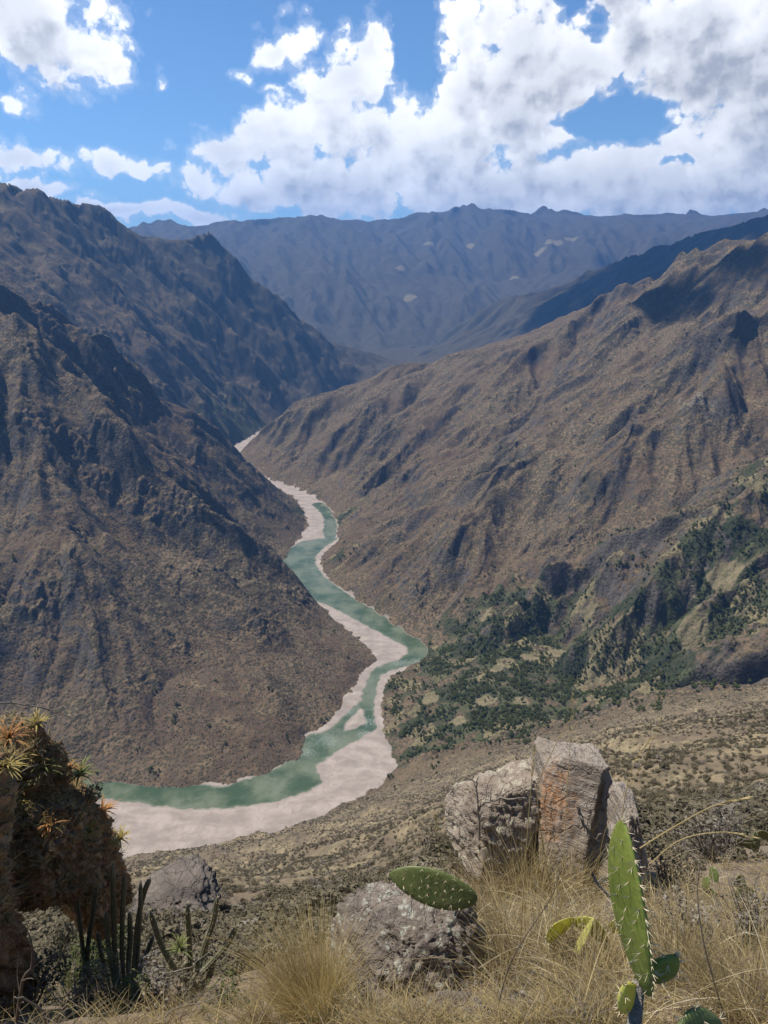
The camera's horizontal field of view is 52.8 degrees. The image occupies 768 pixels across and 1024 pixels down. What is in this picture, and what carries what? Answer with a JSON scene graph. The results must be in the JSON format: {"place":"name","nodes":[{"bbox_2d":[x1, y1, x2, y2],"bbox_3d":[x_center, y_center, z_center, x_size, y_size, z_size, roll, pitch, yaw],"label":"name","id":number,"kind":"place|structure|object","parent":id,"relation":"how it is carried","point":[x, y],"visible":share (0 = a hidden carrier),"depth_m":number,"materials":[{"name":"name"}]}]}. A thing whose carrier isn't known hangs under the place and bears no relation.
{"place":"outdoors","nodes":[
{"label":"outdoors","id":0,"kind":"place"},
{"bbox_2d":[96,861,154,999],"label":"column cactus","id":1,"kind":"object","parent":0,"point":[136,940],"depth_m":5.85,"materials":[{"name":"green plant"}]},
{"bbox_2d":[0,283,371,787],"bbox_3d":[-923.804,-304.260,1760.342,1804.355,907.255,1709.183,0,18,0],"label":"mountain","id":2,"kind":"structure","parent":0,"point":[84,707],"depth_m":1382.48,"materials":[{"name":"brown stone"}]},
{"bbox_2d":[0,183,387,815],"bbox_3d":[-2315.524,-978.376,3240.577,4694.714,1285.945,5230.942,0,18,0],"label":"mountain","id":3,"kind":"structure","parent":0,"point":[211,318],"depth_m":3491.43,"materials":[{"name":"brown stone"}]},
{"bbox_2d":[81,429,426,857],"bbox_3d":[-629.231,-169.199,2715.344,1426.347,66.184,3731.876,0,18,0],"label":"riverbed","id":4,"kind":"structure","parent":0,"point":[354,770],"depth_m":1081.01,"materials":[{"name":"beige sand"}]},
{"bbox_2d":[84,502,427,809],"bbox_3d":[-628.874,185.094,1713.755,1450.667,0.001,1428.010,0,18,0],"label":"water","id":5,"kind":"structure","parent":0,"point":[291,778],"depth_m":1190.36,"materials":[{"name":"green liquid"}]},
{"bbox_2d":[0,830,767,1023],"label":"ground","id":6,"kind":"structure","parent":0,"point":[715,861],"depth_m":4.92,"materials":[{"name":"plant"}]},
{"bbox_2d":[0,710,42,725],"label":"dead branch","id":7,"kind":"object","parent":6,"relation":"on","point":[22,720],"visible":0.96,"depth_m":4.66,"materials":[{"name":"brown wood"}]},
{"bbox_2d":[14,996,47,1023],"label":"dead branch","id":8,"kind":"object","parent":6,"relation":"on","point":[40,1009],"visible":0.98,"depth_m":3.40,"materials":[{"name":"grey wood"}]},
{"bbox_2d":[15,931,48,1021],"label":"dead branch","id":9,"kind":"object","parent":6,"relation":"on","point":[20,989],"visible":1,"depth_m":4.01,"materials":[{"name":"wood"}]},
{"bbox_2d":[0,693,70,727],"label":"dead branch","id":10,"kind":"object","parent":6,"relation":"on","point":[26,704],"visible":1,"depth_m":4.63,"materials":[{"name":"brown wood"}]},
{"bbox_2d":[9,942,73,1016],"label":"bush","id":11,"kind":"object","parent":6,"relation":"on","point":[42,980],"visible":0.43,"depth_m":5.21,"materials":[{"name":"green plant"}]},
{"bbox_2d":[33,916,79,961],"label":"bush","id":12,"kind":"object","parent":6,"relation":"on","point":[61,937],"visible":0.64,"depth_m":15.24,"materials":[{"name":"green plant"}]},
{"bbox_2d":[0,715,132,1018],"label":"crag","id":13,"kind":"structure","parent":6,"relation":"on","point":[9,960],"depth_m":5.50,"materials":[{"name":"brown stone"}]},
{"bbox_2d":[0,749,29,779],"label":"bromeliad","id":14,"kind":"object","parent":13,"relation":"on","point":[9,767],"visible":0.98,"depth_m":4.72,"materials":[{"name":"plant"}]},
{"bbox_2d":[0,714,32,750],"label":"bromeliad","id":15,"kind":"object","parent":13,"relation":"on","point":[10,733],"visible":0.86,"depth_m":5.15,"materials":[{"name":"plant"}]},
{"bbox_2d":[0,709,38,746],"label":"bush","id":16,"kind":"object","parent":13,"relation":"on","point":[8,719],"visible":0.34,"depth_m":5.54,"materials":[{"name":"green plant"}]},
{"bbox_2d":[17,782,28,794],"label":"bromeliad","id":17,"kind":"object","parent":13,"relation":"on","point":[23,789],"visible":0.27,"depth_m":5.56,"materials":[{"name":"green plant"}]},
{"bbox_2d":[11,790,40,815],"bbox_3d":[-2.599,2.063,5.498,0.311,0.136,0.322,0,18,0],"label":"bromeliad","id":18,"kind":"object","parent":13,"relation":"on","point":[21,799],"visible":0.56,"depth_m":5.52,"materials":[{"name":"green plant"}]},
{"bbox_2d":[13,740,49,766],"bbox_3d":[-2.563,1.731,5.513,0.328,0.121,0.290,-16,24,-40],"label":"bromeliad","id":19,"kind":"object","parent":13,"relation":"on","point":[29,758],"visible":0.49,"depth_m":5.50,"materials":[{"name":"green plant"}]},
{"bbox_2d":[22,707,50,732],"bbox_3d":[-2.528,1.504,5.605,0.240,0.110,0.245,0,18,0],"label":"bromeliad","id":20,"kind":"object","parent":13,"relation":"on","point":[35,720],"visible":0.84,"depth_m":5.61,"materials":[{"name":"plant"}]},
{"bbox_2d":[19,757,61,789],"bbox_3d":[-2.459,1.832,5.551,0.342,0.147,0.328,0,18,0],"label":"bromeliad","id":21,"kind":"object","parent":13,"relation":"on","point":[44,769],"visible":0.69,"depth_m":5.51,"materials":[{"name":"green plant"}]},
{"bbox_2d":[33,807,68,839],"bbox_3d":[-2.360,2.175,5.441,0.291,0.116,0.232,12,21,33],"label":"bromeliad","id":22,"kind":"object","parent":13,"relation":"on","point":[46,825],"visible":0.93,"depth_m":5.44,"materials":[{"name":"orange plant"}]},
{"bbox_2d":[38,740,64,764],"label":"bush","id":23,"kind":"object","parent":13,"relation":"on","point":[62,752],"visible":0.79,"depth_m":5.66,"materials":[{"name":"green plant"}]},
{"bbox_2d":[37,767,72,796],"bbox_3d":[-2.428,1.963,5.713,0.293,0.114,0.277,0,18,0],"label":"bromeliad","id":24,"kind":"object","parent":13,"relation":"on","point":[57,782],"visible":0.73,"depth_m":5.71,"materials":[{"name":"green plant"}]},
{"bbox_2d":[57,759,79,777],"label":"bromeliad","id":25,"kind":"object","parent":13,"relation":"on","point":[70,769],"visible":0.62,"depth_m":5.83,"materials":[{"name":"plant"}]},
{"bbox_2d":[0,701,143,945],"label":"crag grass","id":26,"kind":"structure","parent":13,"relation":"on","point":[31,850],"depth_m":5.49,"materials":[{"name":"plant"}]},
{"bbox_2d":[63,754,100,789],"bbox_3d":[-2.311,1.963,5.865,0.324,0.122,0.310,0,18,0],"label":"bromeliad","id":27,"kind":"object","parent":13,"relation":"on","point":[80,771],"visible":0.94,"depth_m":5.88,"materials":[{"name":"green plant"}]},
{"bbox_2d":[68,777,103,802],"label":"bush","id":28,"kind":"object","parent":13,"relation":"on","point":[87,790],"visible":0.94,"depth_m":5.82,"materials":[{"name":"green plant"}]},
{"bbox_2d":[77,818,103,842],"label":"bromeliad","id":29,"kind":"object","parent":13,"relation":"on","point":[90,830],"visible":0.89,"depth_m":5.81,"materials":[{"name":"green plant"}]},
{"bbox_2d":[95,795,120,821],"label":"bromeliad","id":30,"kind":"object","parent":13,"relation":"on","point":[103,810],"visible":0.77,"depth_m":6.03,"materials":[{"name":"plant"}]},
{"bbox_2d":[105,824,132,847],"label":"bromeliad","id":31,"kind":"object","parent":13,"relation":"on","point":[120,835],"visible":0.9,"depth_m":6.17,"materials":[{"name":"yellow plant"}]},
{"bbox_2d":[24,954,125,1018],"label":"bush","id":32,"kind":"object","parent":6,"relation":"on","point":[86,980],"visible":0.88,"depth_m":4.90,"materials":[{"name":"green plant"}]},
{"bbox_2d":[75,872,99,1004],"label":"column cactus","id":33,"kind":"object","parent":6,"relation":"on","point":[91,922],"depth_m":5.91,"materials":[{"name":"green plant"}]},
{"bbox_2d":[53,925,126,987],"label":"bush","id":34,"kind":"object","parent":6,"relation":"on","point":[79,958],"visible":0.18,"depth_m":8.74,"materials":[{"name":"green plant"}]},
{"bbox_2d":[34,917,146,1005],"bbox_3d":[-2.656,3.967,6.659,1.187,0.707,1.265,9,20,26],"label":"shrub","id":35,"kind":"object","parent":6,"relation":"on","point":[57,992],"depth_m":6.84,"materials":[{"name":"plant"}]},
{"bbox_2d":[71,941,172,1016],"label":"bush","id":36,"kind":"object","parent":6,"relation":"on","point":[126,979],"visible":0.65,"depth_m":5.03,"materials":[{"name":"green plant"}]},
{"bbox_2d":[115,950,185,1012],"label":"bush","id":37,"kind":"object","parent":6,"relation":"on","point":[155,985],"visible":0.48,"depth_m":5.17,"materials":[{"name":"plant"}]},
{"bbox_2d":[142,901,181,931],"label":"bush","id":38,"kind":"object","parent":6,"relation":"on","point":[164,918],"visible":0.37,"depth_m":27.54,"materials":[{"name":"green plant"}]},
{"bbox_2d":[121,952,208,1010],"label":"dead branch","id":39,"kind":"object","parent":6,"relation":"on","point":[167,973],"visible":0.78,"depth_m":5.14,"materials":[{"name":"wood"}]},
{"bbox_2d":[160,966,204,1004],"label":"bush","id":40,"kind":"object","parent":6,"relation":"on","point":[186,993],"visible":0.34,"depth_m":5.37,"materials":[{"name":"green plant"}]},
{"bbox_2d":[148,896,238,989],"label":"column cactus","id":41,"kind":"object","parent":6,"relation":"on","point":[209,966],"depth_m":6.90,"materials":[{"name":"green plant"}]},
{"bbox_2d":[162,933,192,958],"bbox_3d":[-1.784,3.742,6.666,0.256,0.132,0.278,-7,19,-21],"label":"bromeliad","id":42,"kind":"object","parent":41,"relation":"attached to","point":[178,947],"visible":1,"depth_m":6.67,"materials":[{"name":"green plant"}]},
{"bbox_2d":[150,974,244,1018],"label":"dead branch","id":43,"kind":"object","parent":6,"relation":"on","point":[165,1016],"visible":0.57,"depth_m":4.28,"materials":[{"name":"wood"}]},
{"bbox_2d":[201,962,250,1011],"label":"bush","id":44,"kind":"object","parent":6,"relation":"on","point":[223,985],"visible":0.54,"depth_m":4.81,"materials":[{"name":"green plant"}]},
{"bbox_2d":[214,920,247,953],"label":"bush","id":45,"kind":"object","parent":6,"relation":"on","point":[227,929],"visible":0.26,"depth_m":11.43,"materials":[{"name":"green plant"}]},
{"bbox_2d":[205,936,276,1010],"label":"grass stalk","id":46,"kind":"object","parent":6,"relation":"on","point":[218,938],"depth_m":3.46,"materials":[{"name":"plant"}]},
{"bbox_2d":[220,977,286,1023],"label":"bush","id":47,"kind":"object","parent":6,"relation":"on","point":[256,1014],"depth_m":3.31,"materials":[{"name":"plant"}]},
{"bbox_2d":[204,882,397,1023],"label":"grass tussock","id":48,"kind":"object","parent":6,"relation":"on","point":[295,991],"depth_m":3.33,"materials":[{"name":"plant"}]},
{"bbox_2d":[330,969,435,1023],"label":"grass tussock","id":49,"kind":"object","parent":6,"relation":"on","point":[371,1006],"depth_m":3.10,"materials":[{"name":"plant"}]},
{"bbox_2d":[329,881,487,1002],"bbox_3d":[0.144,2.259,3.811,0.818,0.693,0.742,-2,18,-5],"label":"lichen rock","id":50,"kind":"object","parent":6,"relation":"on","point":[387,900],"visible":0.6,"depth_m":3.69,"materials":[{"name":"grey stone"}]},
{"bbox_2d":[386,861,476,912],"bbox_3d":[0.189,1.547,3.191,0.393,0.193,0.100,4,18,13],"label":"prickly pear","id":51,"kind":"object","parent":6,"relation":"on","point":[434,888],"visible":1,"depth_m":3.18,"materials":[{"name":"green plant"}]},
{"bbox_2d":[420,816,456,861],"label":"grass tussock","id":52,"kind":"object","parent":6,"relation":"on","point":[445,842],"depth_m":18.37,"materials":[{"name":"plant"}]},
{"bbox_2d":[434,812,445,871],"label":"grass stalk","id":53,"kind":"object","parent":6,"relation":"on","point":[436,827],"depth_m":4.10,"materials":[{"name":"plant"}]},
{"bbox_2d":[425,989,488,1020],"bbox_3d":[0.296,2.035,3.112,0.264,0.159,0.222,0,18,0],"label":"stone","id":54,"kind":"object","parent":6,"relation":"on","point":[464,996],"visible":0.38,"depth_m":3.12,"materials":[{"name":"grey stone"}]},
{"bbox_2d":[462,776,480,840],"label":"dead branch","id":55,"kind":"object","parent":6,"relation":"on","point":[479,822],"visible":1,"depth_m":5.33,"materials":[{"name":"wood"}]},
{"bbox_2d":[414,819,548,907],"bbox_3d":[0.754,2.585,5.463,1.067,0.579,1.036,-10,20,-27],"label":"grass tussock","id":56,"kind":"object","parent":6,"relation":"on","point":[471,873],"depth_m":5.62,"materials":[{"name":"plant"}]},
{"bbox_2d":[478,906,509,966],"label":"grass tussock","id":57,"kind":"object","parent":6,"relation":"on","point":[489,929],"depth_m":4.00,"materials":[{"name":"plant"}]},
{"bbox_2d":[444,757,546,889],"bbox_3d":[0.970,2.519,6.157,0.895,0.944,0.665,-2,18,-8],"label":"boulder","id":58,"kind":"object","parent":6,"relation":"on","point":[457,812],"visible":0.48,"depth_m":5.99,"materials":[{"name":"grey stone"}]},
{"bbox_2d":[463,852,536,925],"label":"grass tussock","id":59,"kind":"object","parent":6,"relation":"on","point":[492,895],"depth_m":5.11,"materials":[{"name":"plant"}]},
{"bbox_2d":[478,784,524,811],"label":"dead branch","id":60,"kind":"object","parent":6,"relation":"on","point":[490,801],"visible":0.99,"depth_m":5.29,"materials":[{"name":"grey wood"}]},
{"bbox_2d":[392,831,617,1002],"bbox_3d":[0.611,1.905,3.610,1.271,0.635,1.301,0,18,0],"label":"grass tussock","id":61,"kind":"object","parent":6,"relation":"on","point":[498,945],"depth_m":3.72,"materials":[{"name":"plant"}]},
{"bbox_2d":[509,990,532,1015],"bbox_3d":[0.565,2.020,3.151,0.132,0.090,0.140,-13,22,-35],"label":"stone","id":62,"kind":"object","parent":6,"relation":"on","point":[516,993],"visible":0.16,"depth_m":3.16,"materials":[{"name":"grey stone"}]},
{"bbox_2d":[519,745,536,943],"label":"grass stalk","id":63,"kind":"object","parent":6,"relation":"on","point":[534,759],"depth_m":3.44,"materials":[{"name":"plant"}]},
{"bbox_2d":[496,869,559,1015],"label":"grass stalk","id":64,"kind":"object","parent":6,"relation":"on","point":[522,942],"depth_m":2.75,"materials":[{"name":"beige plant"}]},
{"bbox_2d":[467,811,607,913],"bbox_3d":[1.031,2.525,5.404,1.061,0.621,1.108,0,18,0],"label":"grass tussock","id":65,"kind":"object","parent":6,"relation":"on","point":[521,864],"depth_m":5.53,"materials":[{"name":"plant"}]},
{"bbox_2d":[459,764,647,902],"bbox_3d":[1.262,2.503,5.663,1.164,0.857,1.285,-14,22,-36],"label":"grass tussock","id":66,"kind":"object","parent":6,"relation":"on","point":[530,857],"depth_m":5.72,"materials":[{"name":"plant"}]},
{"bbox_2d":[537,708,577,894],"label":"grass stalk","id":67,"kind":"object","parent":6,"relation":"on","point":[538,810],"depth_m":4.20,"materials":[{"name":"plant"}]},
{"bbox_2d":[560,692,573,918],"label":"grass stalk","id":68,"kind":"object","parent":6,"relation":"on","point":[572,699],"depth_m":3.91,"materials":[{"name":"plant"}]},
{"bbox_2d":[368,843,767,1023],"bbox_3d":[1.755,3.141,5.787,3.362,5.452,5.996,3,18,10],"label":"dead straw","id":69,"kind":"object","parent":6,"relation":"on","point":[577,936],"visible":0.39,"depth_m":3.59,"materials":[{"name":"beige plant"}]},
{"bbox_2d":[530,736,611,894],"bbox_3d":[1.514,2.384,6.054,0.719,1.126,0.869,0,18,0],"label":"boulder","id":70,"kind":"object","parent":6,"relation":"on","point":[588,779],"visible":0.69,"depth_m":5.86,"materials":[{"name":"grey stone"}]},
{"bbox_2d":[545,914,618,954],"bbox_3d":[0.983,1.913,3.595,0.504,0.310,0.234,-10,20,-29],"label":"prickly pear","id":71,"kind":"object","parent":6,"relation":"on","point":[555,926],"visible":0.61,"depth_m":3.54,"materials":[{"name":"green plant"}]},
{"bbox_2d":[577,807,601,842],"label":"dead branch","id":72,"kind":"object","parent":6,"relation":"on","point":[583,824],"visible":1,"depth_m":5.18,"materials":[{"name":"grey wood"}]},
{"bbox_2d":[523,818,659,903],"bbox_3d":[1.423,2.567,5.506,0.990,0.559,1.124,14,22,37],"label":"grass tussock","id":73,"kind":"object","parent":6,"relation":"on","point":[577,873],"depth_m":5.63,"materials":[{"name":"plant"}]},
{"bbox_2d":[503,875,686,997],"bbox_3d":[0.902,1.779,3.174,0.692,0.452,0.673,16,24,40],"label":"grass tussock","id":74,"kind":"object","parent":6,"relation":"on","point":[586,939],"depth_m":3.22,"materials":[{"name":"plant"}]},
{"bbox_2d":[591,874,610,898],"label":"dead branch","id":75,"kind":"object","parent":6,"relation":"on","point":[598,884],"visible":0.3,"depth_m":3.40,"materials":[{"name":"grey wood"}]},
{"bbox_2d":[607,780,647,876],"bbox_3d":[1.742,2.252,5.543,0.223,0.517,0.692,0,18,0],"label":"rock slab","id":76,"kind":"object","parent":6,"relation":"on","point":[617,790],"visible":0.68,"depth_m":5.44,"materials":[{"name":"grey stone"}]},
{"bbox_2d":[593,716,662,911],"bbox_3d":[1.129,1.433,3.607,0.206,1.154,0.021,8,19,22],"label":"grass stalk","id":77,"kind":"object","parent":6,"relation":"on","point":[650,746],"depth_m":3.61,"materials":[{"name":"plant"}]},
{"bbox_2d":[622,736,653,817],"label":"grass stalk","id":78,"kind":"object","parent":6,"relation":"on","point":[636,759],"depth_m":3.61,"materials":[{"name":"plant"}]},
{"bbox_2d":[601,811,685,1023],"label":"prickly pear","id":79,"kind":"object","parent":6,"relation":"on","point":[627,899],"visible":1,"depth_m":1.53,"materials":[{"name":"green plant"}]},
{"bbox_2d":[646,831,710,889],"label":"bush","id":80,"kind":"object","parent":6,"relation":"on","point":[670,859],"visible":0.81,"depth_m":5.55,"materials":[{"name":"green plant"}]},
{"bbox_2d":[599,852,767,1012],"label":"grass tussock","id":81,"kind":"object","parent":6,"relation":"on","point":[676,927],"depth_m":3.05,"materials":[{"name":"plant"}]},
{"bbox_2d":[648,880,719,947],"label":"bush","id":82,"kind":"object","parent":6,"relation":"on","point":[695,916],"visible":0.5,"depth_m":3.80,"materials":[{"name":"plant"}]},
{"bbox_2d":[640,796,752,848],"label":"grass stalk","id":83,"kind":"object","parent":6,"relation":"on","point":[731,800],"depth_m":2.79,"materials":[{"name":"plant"}]},
{"bbox_2d":[673,1001,723,1023],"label":"prickly pear","id":84,"kind":"object","parent":6,"relation":"on","point":[696,1014],"visible":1,"depth_m":1.48,"materials":[{"name":"green plant"}]},
{"bbox_2d":[649,832,758,863],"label":"grass stalk","id":85,"kind":"object","parent":6,"relation":"on","point":[731,833],"depth_m":2.70,"materials":[{"name":"plant"}]},
{"bbox_2d":[658,785,759,860],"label":"bush","id":86,"kind":"object","parent":6,"relation":"on","point":[717,844],"visible":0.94,"depth_m":8.54,"materials":[{"name":"plant"}]},
{"bbox_2d":[651,860,767,1023],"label":"grass tussock","id":87,"kind":"object","parent":6,"relation":"on","point":[709,992],"depth_m":2.66,"materials":[{"name":"plant"}]},
{"bbox_2d":[697,849,724,1016],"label":"grass stalk","id":88,"kind":"object","parent":6,"relation":"on","point":[703,940],"depth_m":2.49,"materials":[{"name":"brown plant"}]},
{"bbox_2d":[701,864,754,895],"bbox_3d":[2.334,2.549,5.253,0.349,0.242,0.178,8,19,23],"label":"prickly pear","id":89,"kind":"object","parent":6,"relation":"on","point":[714,872],"visible":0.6,"depth_m":5.28,"materials":[{"name":"green plant"}]},
{"bbox_2d":[714,865,767,950],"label":"bush","id":90,"kind":"object","parent":6,"relation":"on","point":[747,918],"visible":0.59,"depth_m":3.92,"materials":[{"name":"plant"}]},
{"bbox_2d":[721,776,767,809],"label":"bush","id":91,"kind":"object","parent":6,"relation":"on","point":[764,798],"visible":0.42,"depth_m":18.99,"materials":[{"name":"green plant"}]},
{"bbox_2d":[732,823,767,852],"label":"prickly pear","id":92,"kind":"object","parent":6,"relation":"on","point":[751,845],"visible":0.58,"depth_m":9.28,"materials":[{"name":"green plant"}]},
{"bbox_2d":[0,0,767,227],"label":"sky","id":93,"kind":"structure","parent":0,"point":[184,112],"materials":[{"name":"blue"}]},
{"bbox_2d":[29,685,767,919],"bbox_3d":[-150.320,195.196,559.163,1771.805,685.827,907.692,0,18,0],"label":"hillside","id":94,"kind":"structure","parent":0,"point":[388,805],"depth_m":476.28,"materials":[{"name":"brown soil"}]},
{"bbox_2d":[128,853,220,918],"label":"rock outcrop","id":95,"kind":"object","parent":94,"relation":"on","point":[181,882],"visible":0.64,"depth_m":40.96,"materials":[{"name":"grey stone"}]},
{"bbox_2d":[335,866,376,889],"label":"bush","id":96,"kind":"object","parent":94,"relation":"on","point":[352,872],"visible":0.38,"depth_m":39.52,"materials":[{"name":"green plant"}]},
{"bbox_2d":[415,823,446,852],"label":"bush","id":97,"kind":"object","parent":94,"relation":"on","point":[433,836],"visible":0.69,"depth_m":63.48,"materials":[{"name":"green plant"}]},
{"bbox_2d":[129,203,767,351],"bbox_3d":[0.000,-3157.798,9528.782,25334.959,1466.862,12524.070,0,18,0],"label":"distant mountains","id":98,"kind":"structure","parent":0,"point":[362,285],"depth_m":8380.71,"materials":[{"name":"stone"}]},
{"bbox_2d":[241,232,767,652],"bbox_3d":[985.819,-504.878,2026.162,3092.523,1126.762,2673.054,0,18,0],"label":"mountain","id":99,"kind":"structure","parent":0,"point":[686,445],"depth_m":1823.04,"materials":[{"name":"brown stone"}]},
{"bbox_2d":[380,569,767,781],"bbox_3d":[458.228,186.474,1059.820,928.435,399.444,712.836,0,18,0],"label":"valley floor","id":100,"kind":"structure","parent":0,"point":[693,626],"depth_m":1199.11,"materials":[{"name":"brown soil"}]},
{"bbox_2d":[385,214,767,782],"bbox_3d":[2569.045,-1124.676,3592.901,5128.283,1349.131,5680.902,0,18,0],"label":"mountain","id":101,"kind":"structure","parent":0,"point":[504,319],"depth_m":5243.50,"materials":[{"name":"stone"}]}
]}

